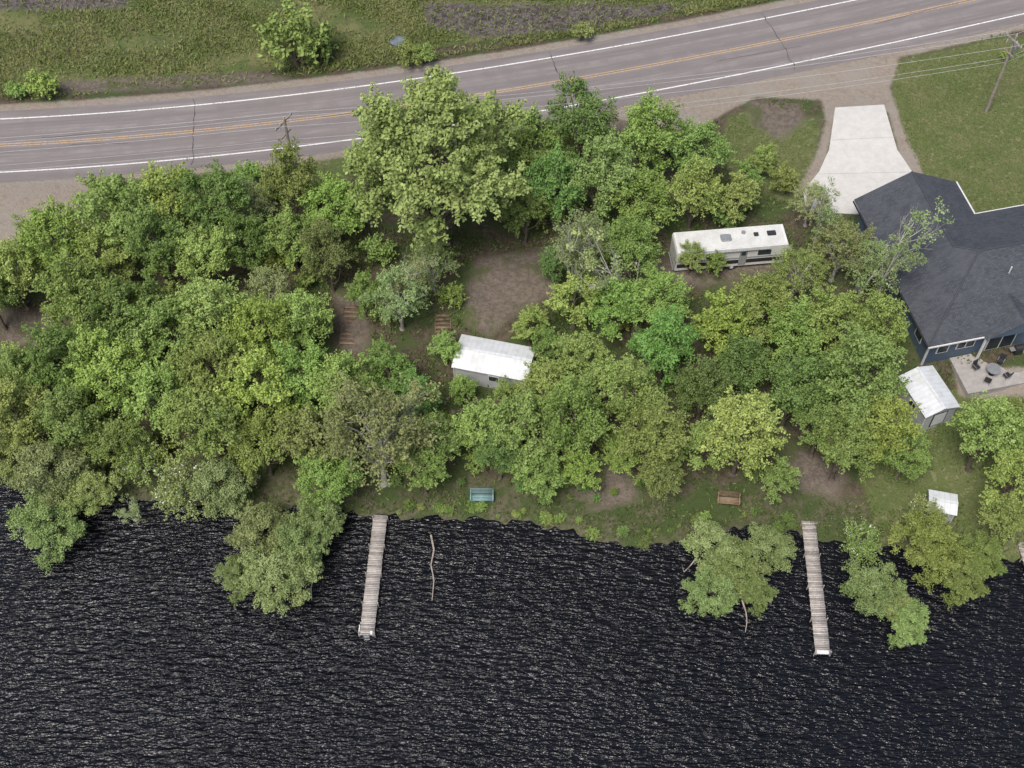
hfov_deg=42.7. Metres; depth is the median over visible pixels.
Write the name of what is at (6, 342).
shrub
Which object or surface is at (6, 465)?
willow tree
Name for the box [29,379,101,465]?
maple tree
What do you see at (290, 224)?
maple tree
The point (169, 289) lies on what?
shrub
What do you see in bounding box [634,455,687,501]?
maple tree
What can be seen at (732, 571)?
willow tree
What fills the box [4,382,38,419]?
shrub
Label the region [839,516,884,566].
flowering tree
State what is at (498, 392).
young maple tree
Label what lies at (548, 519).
shrub
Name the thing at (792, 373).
maple tree
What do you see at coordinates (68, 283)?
maple tree
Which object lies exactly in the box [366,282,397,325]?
shrub
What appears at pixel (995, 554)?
willow tree
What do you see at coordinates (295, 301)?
maple tree
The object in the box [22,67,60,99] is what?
shrub
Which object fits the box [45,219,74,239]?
shrub
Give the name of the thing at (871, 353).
maple tree
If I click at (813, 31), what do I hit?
road
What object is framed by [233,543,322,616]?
willow tree
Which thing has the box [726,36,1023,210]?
lawn grass
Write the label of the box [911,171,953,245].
ridge cap
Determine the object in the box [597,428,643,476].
maple tree
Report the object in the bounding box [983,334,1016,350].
window frame
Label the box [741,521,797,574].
willow tree
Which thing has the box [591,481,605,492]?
fire pit
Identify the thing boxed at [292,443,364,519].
maple tree
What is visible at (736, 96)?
power line
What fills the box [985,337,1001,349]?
window pane
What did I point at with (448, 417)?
shrub
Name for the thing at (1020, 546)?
dock
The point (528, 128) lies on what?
maple tree
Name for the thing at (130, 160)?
power line
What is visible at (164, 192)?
maple tree
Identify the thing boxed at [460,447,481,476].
shrub
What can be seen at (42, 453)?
willow tree
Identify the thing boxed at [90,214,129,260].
shrub
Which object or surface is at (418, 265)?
birch tree
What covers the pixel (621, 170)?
maple tree
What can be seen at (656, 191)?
maple tree
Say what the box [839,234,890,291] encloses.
ash tree
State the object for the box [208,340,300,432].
maple tree
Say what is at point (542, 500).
shrub
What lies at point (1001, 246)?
ridge cap
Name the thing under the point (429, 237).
shrub
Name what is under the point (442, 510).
shrub
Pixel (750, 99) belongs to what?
power line
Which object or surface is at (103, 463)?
shrub
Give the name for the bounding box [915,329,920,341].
window pane
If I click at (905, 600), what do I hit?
willow tree
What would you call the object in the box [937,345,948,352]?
window pane
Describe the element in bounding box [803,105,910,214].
driveway
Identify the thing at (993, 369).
patio table
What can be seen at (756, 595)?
willow tree
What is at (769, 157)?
young maple tree
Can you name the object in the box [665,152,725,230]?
maple tree
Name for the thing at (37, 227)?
maple tree
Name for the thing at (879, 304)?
maple tree
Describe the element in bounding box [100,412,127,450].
shrub
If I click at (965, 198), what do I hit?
gutter
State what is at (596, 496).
shrub
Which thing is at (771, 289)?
shrub
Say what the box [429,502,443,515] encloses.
shrub
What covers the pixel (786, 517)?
shrub
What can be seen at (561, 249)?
birch tree
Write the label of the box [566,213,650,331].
birch tree
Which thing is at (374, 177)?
maple tree
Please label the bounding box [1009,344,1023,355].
barbecue grill
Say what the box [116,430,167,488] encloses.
flowering tree
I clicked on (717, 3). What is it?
marsh grass
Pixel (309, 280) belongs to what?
shrub
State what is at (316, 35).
shrub
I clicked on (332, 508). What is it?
willow tree
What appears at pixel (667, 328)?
maple tree
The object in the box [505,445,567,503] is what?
maple tree
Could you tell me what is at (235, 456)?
shrub
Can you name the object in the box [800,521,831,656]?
dock
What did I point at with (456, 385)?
young maple tree
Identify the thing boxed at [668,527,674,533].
shrub
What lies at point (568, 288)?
young maple tree
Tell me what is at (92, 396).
shrub
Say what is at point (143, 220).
maple tree
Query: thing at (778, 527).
shrub
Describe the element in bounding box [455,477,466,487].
shrub
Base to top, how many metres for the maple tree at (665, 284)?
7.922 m
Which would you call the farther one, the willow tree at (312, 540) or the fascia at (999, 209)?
the fascia at (999, 209)
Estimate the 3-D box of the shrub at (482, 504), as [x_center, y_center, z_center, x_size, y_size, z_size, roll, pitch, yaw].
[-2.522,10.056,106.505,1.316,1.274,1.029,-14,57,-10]
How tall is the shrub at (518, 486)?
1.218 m
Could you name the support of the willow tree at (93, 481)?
on the ground at (502, 286)
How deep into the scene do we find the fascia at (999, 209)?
118.92 m
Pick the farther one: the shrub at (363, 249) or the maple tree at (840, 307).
the shrub at (363, 249)
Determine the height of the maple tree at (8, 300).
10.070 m
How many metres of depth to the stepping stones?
111.66 m
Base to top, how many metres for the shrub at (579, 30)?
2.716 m
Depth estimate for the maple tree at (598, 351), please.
106.29 m
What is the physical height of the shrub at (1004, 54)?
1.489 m
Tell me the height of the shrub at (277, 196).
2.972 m
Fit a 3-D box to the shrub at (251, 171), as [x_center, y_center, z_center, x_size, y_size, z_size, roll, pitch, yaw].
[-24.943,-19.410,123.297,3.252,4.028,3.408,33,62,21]
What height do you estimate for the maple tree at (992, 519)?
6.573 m
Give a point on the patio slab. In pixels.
(970, 381)
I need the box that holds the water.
[0,477,1023,767]
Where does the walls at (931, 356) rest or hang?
on the ground at (502, 286)
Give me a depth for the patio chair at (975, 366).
112.07 m
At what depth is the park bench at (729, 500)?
106.50 m
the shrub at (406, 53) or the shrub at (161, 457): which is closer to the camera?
the shrub at (161, 457)
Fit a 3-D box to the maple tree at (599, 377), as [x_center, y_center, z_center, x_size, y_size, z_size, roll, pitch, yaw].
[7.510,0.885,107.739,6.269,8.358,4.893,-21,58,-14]
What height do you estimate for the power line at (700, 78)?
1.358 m
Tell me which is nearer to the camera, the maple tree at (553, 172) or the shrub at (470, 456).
the shrub at (470, 456)
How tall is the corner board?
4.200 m
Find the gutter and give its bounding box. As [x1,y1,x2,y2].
[956,182,975,213]
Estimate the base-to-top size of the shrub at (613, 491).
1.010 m
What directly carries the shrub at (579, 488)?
on the ground at (502, 286)
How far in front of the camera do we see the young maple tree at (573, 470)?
104.09 m
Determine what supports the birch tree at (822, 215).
on the ground at (502, 286)
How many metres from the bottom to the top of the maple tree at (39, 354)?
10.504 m
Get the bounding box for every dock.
[358,515,388,639]
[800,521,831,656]
[1017,542,1023,574]
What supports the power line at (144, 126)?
attached to the utility pole at (287, 131)
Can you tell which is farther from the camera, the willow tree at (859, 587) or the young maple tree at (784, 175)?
the young maple tree at (784, 175)
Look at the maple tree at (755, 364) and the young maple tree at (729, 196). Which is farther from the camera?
the young maple tree at (729, 196)
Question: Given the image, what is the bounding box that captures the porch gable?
[992,324,1023,338]
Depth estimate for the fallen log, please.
104.43 m
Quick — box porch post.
[975,339,986,359]
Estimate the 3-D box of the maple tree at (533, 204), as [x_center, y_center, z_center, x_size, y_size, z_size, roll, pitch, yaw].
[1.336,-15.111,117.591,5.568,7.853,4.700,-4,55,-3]
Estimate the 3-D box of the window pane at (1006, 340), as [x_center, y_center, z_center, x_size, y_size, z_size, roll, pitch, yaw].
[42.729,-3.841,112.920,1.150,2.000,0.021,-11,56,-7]
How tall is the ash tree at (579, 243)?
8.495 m
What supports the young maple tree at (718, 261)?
on the ground at (502, 286)
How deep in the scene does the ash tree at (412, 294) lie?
110.44 m
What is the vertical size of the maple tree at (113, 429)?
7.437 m
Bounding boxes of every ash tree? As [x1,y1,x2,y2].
[226,170,277,223]
[238,261,292,304]
[305,370,446,494]
[357,259,432,330]
[380,365,442,418]
[407,230,462,291]
[550,212,622,277]
[766,244,830,300]
[783,179,833,226]
[800,215,877,281]
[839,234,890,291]
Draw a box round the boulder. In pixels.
[390,36,406,46]
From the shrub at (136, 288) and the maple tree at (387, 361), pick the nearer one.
the maple tree at (387, 361)
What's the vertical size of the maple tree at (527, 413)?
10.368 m
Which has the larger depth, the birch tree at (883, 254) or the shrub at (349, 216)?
the shrub at (349, 216)
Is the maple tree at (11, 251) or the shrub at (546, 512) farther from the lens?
the maple tree at (11, 251)
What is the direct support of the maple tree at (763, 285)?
on the ground at (502, 286)
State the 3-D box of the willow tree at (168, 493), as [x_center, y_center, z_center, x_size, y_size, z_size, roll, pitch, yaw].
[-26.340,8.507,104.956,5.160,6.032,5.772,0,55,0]
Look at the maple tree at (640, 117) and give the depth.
117.30 m
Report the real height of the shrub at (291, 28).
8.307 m
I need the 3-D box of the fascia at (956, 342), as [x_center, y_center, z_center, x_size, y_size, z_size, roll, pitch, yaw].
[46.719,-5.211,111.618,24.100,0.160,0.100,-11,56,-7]
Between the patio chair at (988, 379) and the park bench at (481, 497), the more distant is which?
the patio chair at (988, 379)
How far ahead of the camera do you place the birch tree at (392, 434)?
102.55 m
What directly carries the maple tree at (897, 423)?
on the ground at (502, 286)
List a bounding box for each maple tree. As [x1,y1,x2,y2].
[0,234,47,310]
[0,270,19,331]
[0,340,48,409]
[0,374,54,460]
[11,195,91,273]
[20,320,100,405]
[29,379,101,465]
[31,247,115,335]
[63,324,152,424]
[68,224,136,287]
[69,168,163,261]
[73,276,165,360]
[78,413,152,472]
[108,356,196,434]
[117,293,214,374]
[119,199,186,287]
[131,158,201,233]
[156,322,254,417]
[156,382,247,462]
[164,274,251,349]
[167,157,255,236]
[167,220,238,293]
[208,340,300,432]
[209,208,278,278]
[221,289,293,363]
[224,403,298,483]
[254,133,317,221]
[258,335,330,413]
[259,201,321,273]
[268,400,358,478]
[270,287,335,350]
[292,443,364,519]
[296,169,368,242]
[298,215,361,292]
[305,349,377,427]
[342,122,405,204]
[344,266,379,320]
[358,333,419,402]
[394,442,450,494]
[405,407,463,462]
[427,329,461,365]
[448,396,510,455]
[449,373,478,405]
[472,425,524,479]
[475,151,527,222]
[483,385,573,474]
[490,100,568,180]
[492,375,523,407]
[497,176,555,244]
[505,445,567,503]
[509,303,549,345]
[516,351,579,421]
[521,137,590,229]
[529,323,563,363]
[536,371,616,462]
[537,70,618,170]
[538,244,574,284]
[542,269,601,329]
[548,327,612,400]
[559,447,605,491]
[566,125,637,227]
[578,352,638,417]
[582,276,644,341]
[596,213,666,278]
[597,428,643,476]
[598,163,677,243]
[600,352,673,425]
[608,86,683,178]
[613,393,691,489]
[626,303,705,387]
[630,267,693,323]
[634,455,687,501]
[659,114,738,189]
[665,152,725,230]
[666,353,738,422]
[673,239,707,274]
[686,286,755,361]
[686,415,731,470]
[700,384,790,480]
[704,249,727,276]
[709,332,773,398]
[714,169,762,225]
[726,270,797,346]
[731,158,764,200]
[746,142,779,177]
[751,295,826,366]
[754,348,830,429]
[758,454,803,504]
[769,160,800,195]
[790,394,849,457]
[799,280,875,365]
[807,316,911,423]
[813,400,879,483]
[840,389,925,465]
[846,286,909,372]
[877,425,934,481]
[946,390,1023,472]
[976,489,1023,544]
[978,444,1023,514]
[992,393,1023,443]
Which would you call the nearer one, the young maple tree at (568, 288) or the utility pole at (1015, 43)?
the young maple tree at (568, 288)
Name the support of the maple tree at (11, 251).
on the ground at (502, 286)
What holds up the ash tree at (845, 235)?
on the ground at (502, 286)
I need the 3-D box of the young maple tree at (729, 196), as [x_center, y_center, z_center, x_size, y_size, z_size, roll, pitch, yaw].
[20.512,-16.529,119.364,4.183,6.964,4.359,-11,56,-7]
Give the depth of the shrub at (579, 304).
114.36 m
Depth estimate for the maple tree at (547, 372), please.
106.71 m
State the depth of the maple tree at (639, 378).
104.50 m
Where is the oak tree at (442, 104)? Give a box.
[342,65,532,249]
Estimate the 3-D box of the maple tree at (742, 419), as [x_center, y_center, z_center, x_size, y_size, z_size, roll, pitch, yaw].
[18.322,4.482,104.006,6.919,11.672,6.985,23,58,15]
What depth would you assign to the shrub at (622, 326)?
113.42 m
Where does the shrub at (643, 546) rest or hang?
in the water
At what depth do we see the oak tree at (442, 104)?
107.57 m
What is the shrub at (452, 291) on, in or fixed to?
on the ground at (502, 286)
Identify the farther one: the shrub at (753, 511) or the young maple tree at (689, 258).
the young maple tree at (689, 258)
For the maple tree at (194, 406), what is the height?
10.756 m
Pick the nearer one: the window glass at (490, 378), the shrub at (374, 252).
the window glass at (490, 378)
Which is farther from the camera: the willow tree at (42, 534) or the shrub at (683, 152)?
the shrub at (683, 152)
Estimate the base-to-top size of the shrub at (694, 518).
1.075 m
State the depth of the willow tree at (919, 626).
99.41 m
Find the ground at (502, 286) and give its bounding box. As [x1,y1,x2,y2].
[0,0,1023,562]
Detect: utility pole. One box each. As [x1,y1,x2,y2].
[275,112,298,190]
[984,31,1021,112]
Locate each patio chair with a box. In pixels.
[971,359,980,372]
[983,375,992,385]
[996,353,1006,365]
[1002,370,1013,379]
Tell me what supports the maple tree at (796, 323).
on the ground at (502, 286)
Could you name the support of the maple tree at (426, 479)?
on the ground at (502, 286)
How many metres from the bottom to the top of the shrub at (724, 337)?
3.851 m
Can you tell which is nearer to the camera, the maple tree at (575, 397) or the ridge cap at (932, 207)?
the maple tree at (575, 397)
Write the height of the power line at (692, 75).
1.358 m
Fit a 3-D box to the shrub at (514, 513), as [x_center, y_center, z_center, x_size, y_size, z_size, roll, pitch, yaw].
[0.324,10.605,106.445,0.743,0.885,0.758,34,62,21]
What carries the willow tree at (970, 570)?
on the ground at (502, 286)
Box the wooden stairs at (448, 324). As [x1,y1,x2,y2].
[435,313,450,334]
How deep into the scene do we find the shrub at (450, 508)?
106.21 m
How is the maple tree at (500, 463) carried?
on the ground at (502, 286)
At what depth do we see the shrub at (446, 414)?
109.51 m
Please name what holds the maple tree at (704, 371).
on the ground at (502, 286)
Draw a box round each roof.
[854,172,1023,346]
[984,292,1023,340]
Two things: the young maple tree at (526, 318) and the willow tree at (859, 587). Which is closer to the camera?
the willow tree at (859, 587)
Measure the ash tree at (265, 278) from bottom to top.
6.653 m
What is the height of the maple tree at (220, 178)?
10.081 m
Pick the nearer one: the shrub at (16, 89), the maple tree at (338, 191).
the maple tree at (338, 191)
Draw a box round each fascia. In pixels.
[853,201,927,347]
[928,337,984,348]
[976,204,1023,213]
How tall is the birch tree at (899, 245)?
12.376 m
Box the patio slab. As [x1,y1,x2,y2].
[949,350,1023,397]
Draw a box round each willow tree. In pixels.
[0,432,37,487]
[5,438,91,509]
[5,485,87,575]
[62,458,122,517]
[183,454,259,519]
[213,553,251,607]
[223,500,301,571]
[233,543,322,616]
[271,508,331,586]
[294,486,346,542]
[678,564,738,616]
[679,514,742,573]
[704,537,765,604]
[732,565,779,620]
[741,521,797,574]
[839,556,906,620]
[869,583,911,621]
[886,506,974,594]
[887,596,931,647]
[932,547,990,610]
[959,528,1007,585]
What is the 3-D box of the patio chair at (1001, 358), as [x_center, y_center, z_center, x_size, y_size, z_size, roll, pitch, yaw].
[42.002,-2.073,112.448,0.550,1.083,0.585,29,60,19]
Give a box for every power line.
[2,145,282,170]
[5,112,287,137]
[5,116,283,141]
[7,127,274,151]
[9,139,286,164]
[284,34,1013,116]
[284,45,1020,126]
[296,31,1004,111]
[297,62,1004,144]
[300,58,1002,138]
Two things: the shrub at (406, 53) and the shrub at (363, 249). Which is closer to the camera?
the shrub at (363, 249)
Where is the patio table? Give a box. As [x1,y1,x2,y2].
[987,363,1000,375]
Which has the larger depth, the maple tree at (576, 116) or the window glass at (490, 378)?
the maple tree at (576, 116)
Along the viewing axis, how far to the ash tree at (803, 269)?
112.28 m
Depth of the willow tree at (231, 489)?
103.32 m
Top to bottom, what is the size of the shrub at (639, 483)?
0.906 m
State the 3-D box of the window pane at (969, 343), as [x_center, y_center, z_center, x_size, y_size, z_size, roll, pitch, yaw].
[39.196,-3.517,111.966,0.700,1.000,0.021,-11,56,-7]
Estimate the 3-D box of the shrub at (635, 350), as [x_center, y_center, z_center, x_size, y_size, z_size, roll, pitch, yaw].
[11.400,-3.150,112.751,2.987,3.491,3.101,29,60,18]
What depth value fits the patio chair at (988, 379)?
111.08 m
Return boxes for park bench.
[470,488,493,503]
[717,490,740,507]
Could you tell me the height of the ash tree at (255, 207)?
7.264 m
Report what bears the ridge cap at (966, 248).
on the roof at (929, 291)
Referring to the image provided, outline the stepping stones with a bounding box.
[444,396,500,431]
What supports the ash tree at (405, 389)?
on the ground at (502, 286)
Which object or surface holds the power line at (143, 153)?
attached to the utility pole at (287, 131)
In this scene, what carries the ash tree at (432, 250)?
on the ground at (502, 286)
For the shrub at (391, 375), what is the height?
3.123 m
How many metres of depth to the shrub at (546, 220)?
119.91 m
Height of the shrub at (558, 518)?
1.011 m
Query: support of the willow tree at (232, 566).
in the water
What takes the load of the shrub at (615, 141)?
on the ground at (502, 286)
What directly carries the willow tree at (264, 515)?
on the ground at (502, 286)
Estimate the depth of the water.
99.71 m
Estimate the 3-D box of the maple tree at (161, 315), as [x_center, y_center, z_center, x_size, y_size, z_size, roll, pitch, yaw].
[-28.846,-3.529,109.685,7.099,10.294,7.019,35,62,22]
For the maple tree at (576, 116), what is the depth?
118.90 m
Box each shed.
[451,334,534,390]
[896,365,959,431]
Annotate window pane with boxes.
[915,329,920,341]
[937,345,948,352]
[957,342,965,348]
[965,340,974,346]
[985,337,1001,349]
[998,334,1015,347]
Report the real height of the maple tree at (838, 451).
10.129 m
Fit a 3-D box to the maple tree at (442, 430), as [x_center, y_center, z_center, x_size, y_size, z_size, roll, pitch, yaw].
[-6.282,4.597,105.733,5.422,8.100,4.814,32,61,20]
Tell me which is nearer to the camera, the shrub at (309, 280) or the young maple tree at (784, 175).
the shrub at (309, 280)
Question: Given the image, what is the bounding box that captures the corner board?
[921,348,929,364]
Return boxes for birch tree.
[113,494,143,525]
[365,382,422,478]
[378,248,437,311]
[541,206,617,306]
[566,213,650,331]
[811,176,842,253]
[850,196,954,302]
[867,223,929,316]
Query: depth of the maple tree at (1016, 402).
105.71 m
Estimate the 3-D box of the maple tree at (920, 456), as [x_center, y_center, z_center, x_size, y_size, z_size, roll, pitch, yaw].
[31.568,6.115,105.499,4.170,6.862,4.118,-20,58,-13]
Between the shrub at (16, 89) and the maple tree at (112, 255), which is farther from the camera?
the shrub at (16, 89)
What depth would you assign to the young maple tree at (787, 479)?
104.07 m
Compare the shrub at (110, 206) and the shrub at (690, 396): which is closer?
the shrub at (690, 396)
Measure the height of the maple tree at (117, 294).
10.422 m
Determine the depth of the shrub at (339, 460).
106.31 m
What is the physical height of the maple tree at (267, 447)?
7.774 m
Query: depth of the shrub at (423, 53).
132.72 m
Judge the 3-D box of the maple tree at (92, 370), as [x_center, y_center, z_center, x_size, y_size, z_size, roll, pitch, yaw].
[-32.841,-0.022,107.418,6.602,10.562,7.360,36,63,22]
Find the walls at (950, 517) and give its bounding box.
[926,496,952,521]
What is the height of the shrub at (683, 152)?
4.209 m
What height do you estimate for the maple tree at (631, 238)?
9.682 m
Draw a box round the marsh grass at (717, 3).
[0,0,767,100]
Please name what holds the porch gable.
attached to the porch roof at (1009, 315)
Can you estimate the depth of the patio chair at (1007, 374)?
111.54 m
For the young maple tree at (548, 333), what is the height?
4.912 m
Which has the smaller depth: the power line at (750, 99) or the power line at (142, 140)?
the power line at (142, 140)
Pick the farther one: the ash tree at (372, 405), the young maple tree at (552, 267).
the young maple tree at (552, 267)
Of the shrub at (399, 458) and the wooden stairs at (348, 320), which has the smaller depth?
the shrub at (399, 458)
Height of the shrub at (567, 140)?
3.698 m
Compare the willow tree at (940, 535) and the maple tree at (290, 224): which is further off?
the maple tree at (290, 224)
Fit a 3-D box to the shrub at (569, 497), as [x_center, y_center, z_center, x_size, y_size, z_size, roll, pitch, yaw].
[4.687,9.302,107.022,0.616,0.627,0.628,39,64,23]
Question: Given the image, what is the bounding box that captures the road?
[0,0,1023,181]
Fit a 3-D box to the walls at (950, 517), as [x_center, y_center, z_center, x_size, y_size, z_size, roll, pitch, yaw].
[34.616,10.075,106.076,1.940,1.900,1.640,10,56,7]
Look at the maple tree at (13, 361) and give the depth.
106.53 m
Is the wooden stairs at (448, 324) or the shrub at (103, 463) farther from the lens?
the wooden stairs at (448, 324)
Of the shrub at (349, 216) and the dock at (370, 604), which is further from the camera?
the shrub at (349, 216)
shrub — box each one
[0,340,31,371]
[4,80,26,99]
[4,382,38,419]
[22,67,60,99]
[29,259,59,287]
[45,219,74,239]
[60,383,101,409]
[88,451,113,473]
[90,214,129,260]
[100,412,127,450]
[101,201,125,215]
[132,281,146,296]
[137,434,176,470]
[157,277,190,300]
[223,445,250,461]
[230,159,264,189]
[251,0,333,69]
[260,234,301,270]
[262,184,282,201]
[263,257,285,273]
[290,269,317,294]
[294,18,338,67]
[314,439,362,486]
[337,204,364,228]
[354,232,398,266]
[357,235,381,255]
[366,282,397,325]
[380,368,404,392]
[388,473,401,486]
[391,433,426,474]
[395,36,421,68]
[404,498,415,511]
[411,43,436,66]
[417,503,425,510]
[425,410,455,439]
[426,230,449,257]
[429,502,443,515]
[434,281,470,309]
[434,503,445,513]
[437,409,456,430]
[443,504,455,516]
[446,143,468,168]
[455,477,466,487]
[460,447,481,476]
[466,500,476,512]
[473,501,487,511]
[482,128,513,155]
[512,509,518,517]
[514,481,524,494]
[529,190,567,232]
[538,494,549,505]
[539,509,549,519]
[539,513,553,526]
[551,130,580,158]
[554,513,564,523]
[559,293,587,323]
[562,479,572,487]
[566,493,572,500]
[572,21,594,40]
[576,479,590,492]
[576,516,582,523]
[585,527,600,542]
[589,130,623,154]
[591,493,600,501]
[593,428,615,452]
[601,314,635,332]
[609,487,619,496]
[616,525,629,537]
[628,326,657,358]
[635,534,650,549]
[636,478,642,486]
[638,533,652,549]
[656,430,693,469]
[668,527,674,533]
[669,126,694,156]
[674,375,716,416]
[690,513,702,524]
[700,319,743,348]
[701,510,711,521]
[708,198,747,227]
[740,455,766,483]
[749,506,760,517]
[752,345,776,365]
[755,275,788,306]
[772,520,783,530]
[780,511,796,524]
[786,521,799,529]
[820,369,859,388]
[1000,48,1008,60]
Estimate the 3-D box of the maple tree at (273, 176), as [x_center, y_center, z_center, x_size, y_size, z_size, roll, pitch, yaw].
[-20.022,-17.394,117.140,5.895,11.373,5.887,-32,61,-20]
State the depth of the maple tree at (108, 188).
112.28 m
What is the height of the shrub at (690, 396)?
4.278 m
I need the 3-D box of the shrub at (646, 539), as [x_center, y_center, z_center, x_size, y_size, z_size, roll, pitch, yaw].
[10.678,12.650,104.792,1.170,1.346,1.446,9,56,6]
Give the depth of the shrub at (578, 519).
105.73 m
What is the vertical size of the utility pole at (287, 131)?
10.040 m
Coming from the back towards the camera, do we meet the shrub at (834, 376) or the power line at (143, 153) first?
the power line at (143, 153)
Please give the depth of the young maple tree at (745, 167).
120.24 m
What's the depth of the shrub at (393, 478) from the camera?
107.44 m
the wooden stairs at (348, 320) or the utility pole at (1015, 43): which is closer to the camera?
the wooden stairs at (348, 320)
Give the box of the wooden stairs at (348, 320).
[339,305,359,347]
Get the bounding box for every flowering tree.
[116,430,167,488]
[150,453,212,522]
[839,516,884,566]
[899,493,949,542]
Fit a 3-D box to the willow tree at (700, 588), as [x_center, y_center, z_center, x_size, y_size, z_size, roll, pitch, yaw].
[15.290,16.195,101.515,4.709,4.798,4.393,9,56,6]
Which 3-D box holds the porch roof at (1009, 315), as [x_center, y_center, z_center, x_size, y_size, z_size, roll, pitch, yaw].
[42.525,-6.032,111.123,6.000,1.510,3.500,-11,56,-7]
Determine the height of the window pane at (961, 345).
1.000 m
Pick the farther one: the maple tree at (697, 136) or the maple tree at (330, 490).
the maple tree at (697, 136)
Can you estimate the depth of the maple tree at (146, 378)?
104.61 m
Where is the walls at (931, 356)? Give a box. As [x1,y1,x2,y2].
[856,213,1023,363]
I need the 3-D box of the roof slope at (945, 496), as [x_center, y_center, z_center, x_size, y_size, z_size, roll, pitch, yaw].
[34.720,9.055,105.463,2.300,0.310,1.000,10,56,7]
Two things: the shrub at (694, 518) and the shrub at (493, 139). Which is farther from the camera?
the shrub at (493, 139)
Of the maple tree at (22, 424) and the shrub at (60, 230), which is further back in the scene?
the shrub at (60, 230)
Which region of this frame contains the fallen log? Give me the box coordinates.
[430,535,434,599]
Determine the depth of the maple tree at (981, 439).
102.02 m
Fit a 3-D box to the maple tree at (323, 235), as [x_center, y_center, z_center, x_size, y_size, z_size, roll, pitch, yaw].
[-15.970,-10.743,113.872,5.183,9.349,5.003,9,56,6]
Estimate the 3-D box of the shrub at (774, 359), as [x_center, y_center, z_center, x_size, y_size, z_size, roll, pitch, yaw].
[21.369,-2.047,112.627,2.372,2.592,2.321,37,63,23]
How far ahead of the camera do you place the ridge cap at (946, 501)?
105.05 m
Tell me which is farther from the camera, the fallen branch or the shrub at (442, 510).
the shrub at (442, 510)
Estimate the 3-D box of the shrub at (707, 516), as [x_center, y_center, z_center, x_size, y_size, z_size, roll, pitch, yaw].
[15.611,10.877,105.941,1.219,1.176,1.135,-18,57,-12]
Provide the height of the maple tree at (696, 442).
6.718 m
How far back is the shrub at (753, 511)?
106.08 m
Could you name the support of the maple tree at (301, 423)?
on the ground at (502, 286)
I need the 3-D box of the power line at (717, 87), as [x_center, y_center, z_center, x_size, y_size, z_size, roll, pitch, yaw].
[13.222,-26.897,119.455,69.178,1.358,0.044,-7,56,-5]
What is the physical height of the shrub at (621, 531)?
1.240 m
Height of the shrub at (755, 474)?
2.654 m
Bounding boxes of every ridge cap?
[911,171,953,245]
[928,250,979,346]
[929,497,957,504]
[953,246,978,250]
[980,242,1023,250]
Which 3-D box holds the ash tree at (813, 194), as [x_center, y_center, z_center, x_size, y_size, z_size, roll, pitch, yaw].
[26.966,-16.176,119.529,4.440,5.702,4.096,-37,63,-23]
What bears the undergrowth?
on the ground at (502, 286)
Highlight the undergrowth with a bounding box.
[0,30,1023,556]
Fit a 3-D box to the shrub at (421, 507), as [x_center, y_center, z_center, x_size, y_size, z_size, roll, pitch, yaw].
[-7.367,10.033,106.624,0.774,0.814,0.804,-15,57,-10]
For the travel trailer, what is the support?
on the ground at (502, 286)
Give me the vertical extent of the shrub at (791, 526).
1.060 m
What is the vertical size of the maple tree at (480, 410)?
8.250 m
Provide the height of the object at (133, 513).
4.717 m
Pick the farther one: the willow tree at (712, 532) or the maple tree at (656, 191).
the maple tree at (656, 191)
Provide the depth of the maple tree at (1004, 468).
101.55 m
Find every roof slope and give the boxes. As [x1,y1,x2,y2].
[928,489,957,501]
[928,500,957,515]
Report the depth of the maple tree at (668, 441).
102.48 m
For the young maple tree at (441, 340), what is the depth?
111.06 m
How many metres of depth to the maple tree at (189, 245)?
111.59 m
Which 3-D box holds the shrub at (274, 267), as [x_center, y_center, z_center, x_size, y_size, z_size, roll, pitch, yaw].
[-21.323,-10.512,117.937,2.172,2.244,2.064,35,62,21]
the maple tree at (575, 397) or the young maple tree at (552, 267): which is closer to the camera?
the maple tree at (575, 397)
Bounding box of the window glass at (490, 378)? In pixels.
[489,376,497,381]
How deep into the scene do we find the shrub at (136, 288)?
116.13 m
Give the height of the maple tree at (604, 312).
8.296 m
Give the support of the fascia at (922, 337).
attached to the roof at (929, 291)
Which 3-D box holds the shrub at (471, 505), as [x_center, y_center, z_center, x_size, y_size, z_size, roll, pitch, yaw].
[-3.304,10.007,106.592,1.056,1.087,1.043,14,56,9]
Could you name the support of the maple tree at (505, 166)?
on the ground at (502, 286)
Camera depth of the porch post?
111.93 m
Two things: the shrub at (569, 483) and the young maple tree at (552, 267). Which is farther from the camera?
the young maple tree at (552, 267)
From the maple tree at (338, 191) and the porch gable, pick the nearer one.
the porch gable
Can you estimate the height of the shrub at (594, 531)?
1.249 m
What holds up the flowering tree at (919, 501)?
on the ground at (502, 286)
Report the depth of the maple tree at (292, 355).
105.99 m
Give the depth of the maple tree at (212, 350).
104.42 m
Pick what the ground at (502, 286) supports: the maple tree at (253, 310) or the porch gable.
the maple tree at (253, 310)
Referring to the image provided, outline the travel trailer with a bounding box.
[668,224,798,270]
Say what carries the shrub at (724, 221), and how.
on the ground at (502, 286)
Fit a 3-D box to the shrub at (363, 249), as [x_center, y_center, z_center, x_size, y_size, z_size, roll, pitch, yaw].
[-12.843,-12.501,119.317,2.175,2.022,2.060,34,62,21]
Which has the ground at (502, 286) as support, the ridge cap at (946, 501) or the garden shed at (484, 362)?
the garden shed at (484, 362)

